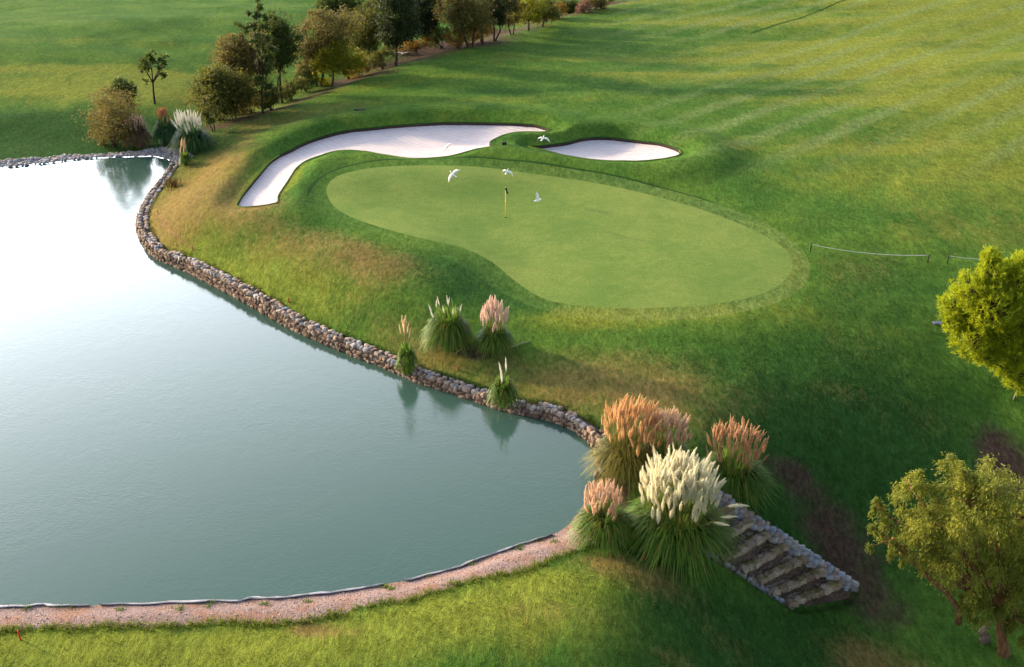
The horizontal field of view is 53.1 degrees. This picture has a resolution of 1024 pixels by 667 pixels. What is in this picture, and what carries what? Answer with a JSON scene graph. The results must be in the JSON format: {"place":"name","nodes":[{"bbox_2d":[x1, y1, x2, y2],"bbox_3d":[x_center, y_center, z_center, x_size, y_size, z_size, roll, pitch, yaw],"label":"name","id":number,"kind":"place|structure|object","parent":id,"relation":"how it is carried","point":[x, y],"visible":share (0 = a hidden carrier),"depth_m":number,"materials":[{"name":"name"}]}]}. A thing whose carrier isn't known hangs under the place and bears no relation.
{"place":"outdoors","nodes":[
{"label":"outdoors","id":0,"kind":"place"},
{"bbox_2d":[0,156,596,605],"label":"pond water","id":1,"kind":"structure","parent":0,"point":[168,432],"depth_m":44.20,"materials":[{"name":"liquid"}]},
{"bbox_2d":[0,475,610,631],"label":"path","id":2,"kind":"structure","parent":0,"point":[232,607],"depth_m":35.24,"materials":[{"name":"beige gravel"}]},
{"bbox_2d":[238,125,544,205],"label":"bunker sand","id":3,"kind":"structure","parent":0,"point":[409,142],"depth_m":79.10,"materials":[{"name":"white sand"}]},
{"bbox_2d":[449,170,459,180],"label":"egret","id":4,"kind":"object","parent":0,"point":[453,174],"visible":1,"depth_m":66.36,"materials":[{"name":"paint"}]},
{"bbox_2d":[0,0,1023,666],"bbox_3d":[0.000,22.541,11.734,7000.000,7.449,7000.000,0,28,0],"label":"ground","id":5,"kind":"structure","parent":0,"point":[858,112],"depth_m":60.13,"materials":[{"name":"green plant"}]},
{"bbox_2d":[1,149,193,166],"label":"gravel bank","id":6,"kind":"structure","parent":5,"relation":"on","point":[161,156],"depth_m":79.78,"materials":[{"name":"grey gravel"}]},
{"bbox_2d":[0,146,192,166],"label":"bank pebbles","id":7,"kind":"object","parent":6,"relation":"on","point":[152,152],"visible":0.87,"depth_m":79.58,"materials":[{"name":"stone"}]},
{"bbox_2d":[70,84,149,148],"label":"shrub","id":8,"kind":"object","parent":5,"relation":"on","point":[114,131],"visible":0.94,"depth_m":80.84,"materials":[{"name":"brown plant"}]},
{"bbox_2d":[109,75,139,111],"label":"shrub","id":9,"kind":"object","parent":5,"relation":"on","point":[121,86],"visible":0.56,"depth_m":83.68,"materials":[{"name":"green plant"}]},
{"bbox_2d":[121,113,154,149],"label":"pampas grass","id":10,"kind":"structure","parent":5,"relation":"on","point":[139,138],"depth_m":81.36,"materials":[{"name":"brown plant"}]},
{"bbox_2d":[137,48,168,103],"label":"sapling","id":11,"kind":"object","parent":5,"relation":"on","point":[143,61],"visible":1,"depth_m":88.75,"materials":[{"name":"green plant"}]},
{"bbox_2d":[149,106,179,145],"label":"pampas grass","id":12,"kind":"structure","parent":5,"relation":"on","point":[165,129],"depth_m":81.51,"materials":[{"name":"green plant"}]},
{"bbox_2d":[158,174,182,190],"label":"reeds","id":13,"kind":"object","parent":5,"relation":"on","point":[174,182],"visible":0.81,"depth_m":72.62,"materials":[{"name":"orange plant"}]},
{"bbox_2d":[178,139,193,165],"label":"pampas grass","id":14,"kind":"object","parent":5,"relation":"on","point":[185,159],"depth_m":76.07,"materials":[{"name":"plant"}]},
{"bbox_2d":[164,109,217,155],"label":"pampas grass","id":15,"kind":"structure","parent":5,"relation":"on","point":[196,138],"depth_m":78.11,"materials":[{"name":"green plant"}]},
{"bbox_2d":[196,94,226,130],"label":"shrub","id":16,"kind":"object","parent":5,"relation":"on","point":[204,109],"visible":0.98,"depth_m":83.12,"materials":[{"name":"green plant"}]},
{"bbox_2d":[183,61,260,121],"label":"tree","id":17,"kind":"object","parent":5,"relation":"on","point":[232,96],"visible":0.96,"depth_m":86.21,"materials":[{"name":"green plant"}]},
{"bbox_2d":[206,29,280,87],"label":"tree","id":18,"kind":"object","parent":5,"relation":"on","point":[234,56],"visible":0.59,"depth_m":88.79,"materials":[{"name":"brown plant"}]},
{"bbox_2d":[227,85,264,115],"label":"shrub","id":19,"kind":"object","parent":5,"relation":"on","point":[251,109],"visible":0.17,"depth_m":90.95,"materials":[{"name":"green plant"}]},
{"bbox_2d":[232,0,279,113],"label":"tree","id":20,"kind":"object","parent":5,"relation":"on","point":[265,68],"visible":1,"depth_m":85.08,"materials":[{"name":"green plant"}]},
{"bbox_2d":[257,86,285,109],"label":"shrub","id":21,"kind":"object","parent":5,"relation":"on","point":[275,97],"visible":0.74,"depth_m":89.79,"materials":[{"name":"green plant"}]},
{"bbox_2d":[0,533,552,606],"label":"pond liner","id":22,"kind":"object","parent":5,"relation":"on","point":[254,597],"visible":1,"depth_m":35.66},
{"bbox_2d":[248,8,311,102],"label":"tree","id":23,"kind":"object","parent":5,"relation":"on","point":[284,40],"visible":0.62,"depth_m":91.74,"materials":[{"name":"green plant"}]},
{"bbox_2d":[278,76,309,99],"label":"shrub","id":24,"kind":"object","parent":5,"relation":"on","point":[290,89],"visible":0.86,"depth_m":94.76,"materials":[{"name":"green plant"}]},
{"bbox_2d":[292,65,319,91],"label":"shrub","id":25,"kind":"object","parent":5,"relation":"on","point":[312,80],"visible":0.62,"depth_m":97.28,"materials":[{"name":"green plant"}]},
{"bbox_2d":[311,62,331,85],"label":"shrub","id":26,"kind":"object","parent":5,"relation":"on","point":[324,81],"visible":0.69,"depth_m":99.04,"materials":[{"name":"green plant"}]},
{"bbox_2d":[291,2,368,86],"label":"tree","id":27,"kind":"object","parent":5,"relation":"on","point":[321,38],"visible":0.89,"depth_m":96.81,"materials":[{"name":"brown plant"}]},
{"bbox_2d":[295,46,374,79],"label":"shrub","id":28,"kind":"object","parent":5,"relation":"on","point":[366,68],"visible":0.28,"depth_m":99.75,"materials":[{"name":"green plant"}]},
{"bbox_2d":[309,0,365,50],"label":"tree","id":29,"kind":"object","parent":5,"relation":"on","point":[331,4],"visible":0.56,"depth_m":108.42,"materials":[{"name":"green plant"}]},
{"bbox_2d":[309,37,368,85],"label":"tree","id":30,"kind":"object","parent":5,"relation":"on","point":[345,62],"visible":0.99,"depth_m":96.99,"materials":[{"name":"green plant"}]},
{"bbox_2d":[343,2,390,56],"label":"tree","id":31,"kind":"object","parent":5,"relation":"on","point":[367,41],"visible":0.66,"depth_m":104.98,"materials":[{"name":"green plant"}]},
{"bbox_2d":[355,0,380,51],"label":"tree","id":32,"kind":"object","parent":5,"relation":"on","point":[368,2],"visible":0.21,"depth_m":108.25,"materials":[{"name":"green plant"}]},
{"bbox_2d":[135,162,611,478],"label":"stone wall","id":33,"kind":"structure","parent":5,"relation":"on","point":[296,322],"depth_m":52.34,"materials":[{"name":"grey stone"}]},
{"bbox_2d":[395,315,418,375],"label":"pampas grass","id":34,"kind":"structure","parent":33,"relation":"on","point":[407,359],"depth_m":48.78,"materials":[{"name":"plant"}]},
{"bbox_2d":[486,358,523,410],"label":"pampas grass","id":35,"kind":"object","parent":33,"relation":"on","point":[504,391],"depth_m":46.13,"materials":[{"name":"green plant"}]},
{"bbox_2d":[366,45,394,69],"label":"shrub","id":36,"kind":"object","parent":5,"relation":"on","point":[377,59],"visible":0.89,"depth_m":102.06,"materials":[{"name":"green plant"}]},
{"bbox_2d":[236,122,549,206],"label":"bunker edge","id":37,"kind":"object","parent":5,"relation":"on","point":[381,128],"visible":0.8,"depth_m":80.00,"materials":[{"name":"soil"}]},
{"bbox_2d":[369,0,427,65],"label":"tree","id":38,"kind":"object","parent":5,"relation":"on","point":[400,33],"visible":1,"depth_m":99.37,"materials":[{"name":"green plant"}]},
{"bbox_2d":[398,35,434,54],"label":"shrub","id":39,"kind":"object","parent":5,"relation":"on","point":[415,47],"visible":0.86,"depth_m":110.16,"materials":[{"name":"orange plant"}]},
{"bbox_2d":[408,0,437,48],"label":"tree","id":40,"kind":"object","parent":5,"relation":"on","point":[424,16],"visible":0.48,"depth_m":109.79,"materials":[{"name":"green plant"}]},
{"bbox_2d":[424,0,443,44],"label":"tree","id":41,"kind":"object","parent":5,"relation":"on","point":[437,25],"visible":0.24,"depth_m":111.99,"materials":[{"name":"green plant"}]},
{"bbox_2d":[422,26,453,48],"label":"shrub","id":42,"kind":"object","parent":5,"relation":"on","point":[436,33],"visible":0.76,"depth_m":111.63,"materials":[{"name":"green plant"}]},
{"bbox_2d":[417,297,475,358],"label":"pampas grass","id":43,"kind":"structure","parent":5,"relation":"on","point":[448,327],"depth_m":49.60,"materials":[{"name":"green plant"}]},
{"bbox_2d":[440,25,477,48],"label":"shrub","id":44,"kind":"object","parent":5,"relation":"on","point":[453,40],"visible":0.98,"depth_m":109.14,"materials":[{"name":"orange plant"}]},
{"bbox_2d":[431,0,497,47],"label":"tree","id":45,"kind":"object","parent":5,"relation":"on","point":[466,10],"visible":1,"depth_m":107.34,"materials":[{"name":"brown plant"}]},
{"bbox_2d":[469,23,499,42],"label":"shrub","id":46,"kind":"object","parent":5,"relation":"on","point":[477,36],"visible":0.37,"depth_m":111.48,"materials":[{"name":"green plant"}]},
{"bbox_2d":[470,295,519,360],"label":"pampas grass","id":47,"kind":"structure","parent":5,"relation":"on","point":[493,337],"depth_m":49.34,"materials":[{"name":"green plant"}]},
{"bbox_2d":[479,0,516,40],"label":"tree","id":48,"kind":"object","parent":5,"relation":"on","point":[499,9],"visible":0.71,"depth_m":110.53,"materials":[{"name":"green plant"}]},
{"bbox_2d":[503,0,528,34],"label":"tree","id":49,"kind":"object","parent":5,"relation":"on","point":[515,17],"visible":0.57,"depth_m":112.68,"materials":[{"name":"green plant"}]},
{"bbox_2d":[511,0,555,30],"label":"tree","id":50,"kind":"object","parent":5,"relation":"on","point":[534,10],"visible":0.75,"depth_m":115.02,"materials":[{"name":"green plant"}]},
{"bbox_2d":[537,0,561,26],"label":"tree","id":51,"kind":"object","parent":5,"relation":"on","point":[549,15],"visible":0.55,"depth_m":117.08,"materials":[{"name":"green plant"}]},
{"bbox_2d":[548,1,569,19],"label":"shrub","id":52,"kind":"object","parent":5,"relation":"on","point":[564,8],"visible":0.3,"depth_m":121.53,"materials":[{"name":"orange plant"}]},
{"bbox_2d":[326,165,791,307],"bbox_3d":[2.190,-7.051,63.371,30.218,0.986,16.154,22,35,36],"label":"putting green","id":53,"kind":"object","parent":5,"relation":"on","point":[574,242],"visible":0.99,"depth_m":61.87,"materials":[{"name":"green plant"}]},
{"bbox_2d":[504,187,507,217],"bbox_3d":[-0.366,-8.150,63.892,0.246,2.034,0.170,11,30,21],"label":"golf flagstick","id":54,"kind":"object","parent":53,"relation":"on","point":[506,191],"visible":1,"depth_m":63.80,"materials":[{"name":"yellow paint"}]},
{"bbox_2d":[310,157,809,320],"bbox_3d":[2.324,-7.061,63.377,32.261,1.060,18.696,21,34,35],"label":"green fringe","id":55,"kind":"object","parent":5,"relation":"on","point":[502,281],"visible":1,"depth_m":59.62,"materials":[{"name":"green plant"}]},
{"bbox_2d":[555,0,578,13],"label":"shrub","id":56,"kind":"object","parent":5,"relation":"on","point":[571,4],"visible":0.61,"depth_m":127.36,"materials":[{"name":"green plant"}]},
{"bbox_2d":[575,0,591,13],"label":"shrub","id":57,"kind":"object","parent":5,"relation":"on","point":[585,6],"visible":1,"depth_m":124.86,"materials":[{"name":"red plant"}]},
{"bbox_2d":[578,0,613,9],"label":"shrub","id":58,"kind":"object","parent":5,"relation":"on","point":[601,5],"visible":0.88,"depth_m":126.08,"materials":[{"name":"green plant"}]},
{"bbox_2d":[562,478,641,559],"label":"pampas grass","id":59,"kind":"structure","parent":5,"relation":"on","point":[603,522],"depth_m":37.07,"materials":[{"name":"green plant"}]},
{"bbox_2d":[528,137,681,160],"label":"bunker edge","id":60,"kind":"object","parent":5,"relation":"on","point":[541,147],"visible":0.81,"depth_m":76.98,"materials":[{"name":"soil"}]},
{"bbox_2d":[579,393,666,496],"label":"pampas grass","id":61,"kind":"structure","parent":5,"relation":"on","point":[620,454],"depth_m":40.70,"materials":[{"name":"plant"}]},
{"bbox_2d":[624,406,701,489],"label":"pampas grass","id":62,"kind":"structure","parent":5,"relation":"on","point":[676,440],"depth_m":40.71,"materials":[{"name":"beige plant"}]},
{"bbox_2d":[621,444,746,590],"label":"pampas grass","id":63,"kind":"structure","parent":5,"relation":"on","point":[682,522],"depth_m":36.72,"materials":[{"name":"green plant"}]},
{"bbox_2d":[698,414,781,518],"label":"pampas grass","id":64,"kind":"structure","parent":5,"relation":"on","point":[740,469],"depth_m":40.88,"materials":[{"name":"green plant"}]},
{"bbox_2d":[703,490,859,609],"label":"stone steps","id":65,"kind":"structure","parent":5,"relation":"on","point":[789,572],"depth_m":40.05,"materials":[{"name":"stone"}]},
{"bbox_2d":[750,0,843,33],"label":"ditch line","id":66,"kind":"object","parent":5,"relation":"on","point":[798,18],"visible":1,"depth_m":120.99,"materials":[{"name":"green plant"}]},
{"bbox_2d":[810,243,929,262],"bbox_3d":[20.639,-4.575,59.200,6.669,0.932,0.070,4,28,8],"label":"rope barrier","id":67,"kind":"object","parent":5,"relation":"on","point":[874,253],"visible":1,"depth_m":59.09,"materials":[{"name":"fabric"}]},
{"bbox_2d":[932,321,942,324],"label":"stone slab","id":68,"kind":"structure","parent":5,"relation":"on","point":[936,322],"depth_m":53.13,"materials":[{"name":"stone"}]},
{"bbox_2d":[865,451,1023,658],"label":"willow tree","id":69,"kind":"object","parent":5,"relation":"on","point":[997,590],"visible":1,"depth_m":34.82,"materials":[{"name":"green plant"}]},
{"bbox_2d":[935,244,1023,395],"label":"tree","id":70,"kind":"object","parent":5,"relation":"on","point":[990,311],"visible":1,"depth_m":44.94,"materials":[{"name":"green plant"}]},
{"bbox_2d":[978,621,991,644],"bbox_3d":[17.793,11.271,38.517,0.490,1.044,0.385,0,28,0],"label":"boundary rock","id":71,"kind":"object","parent":5,"relation":"on","point":[984,636],"visible":0.85,"depth_m":38.45,"materials":[{"name":"grey stone"}]},
{"bbox_2d":[532,191,541,201],"bbox_3d":[1.442,-8.391,63.248,0.655,0.885,0.661,20,33,33],"label":"egret","id":72,"kind":"object","parent":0,"point":[537,198],"visible":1,"depth_m":63.20,"materials":[{"name":"paint"}]},
{"bbox_2d":[543,140,678,159],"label":"bunker sand","id":73,"kind":"structure","parent":0,"point":[606,150],"depth_m":76.78,"materials":[{"name":"white sand"}]}
]}

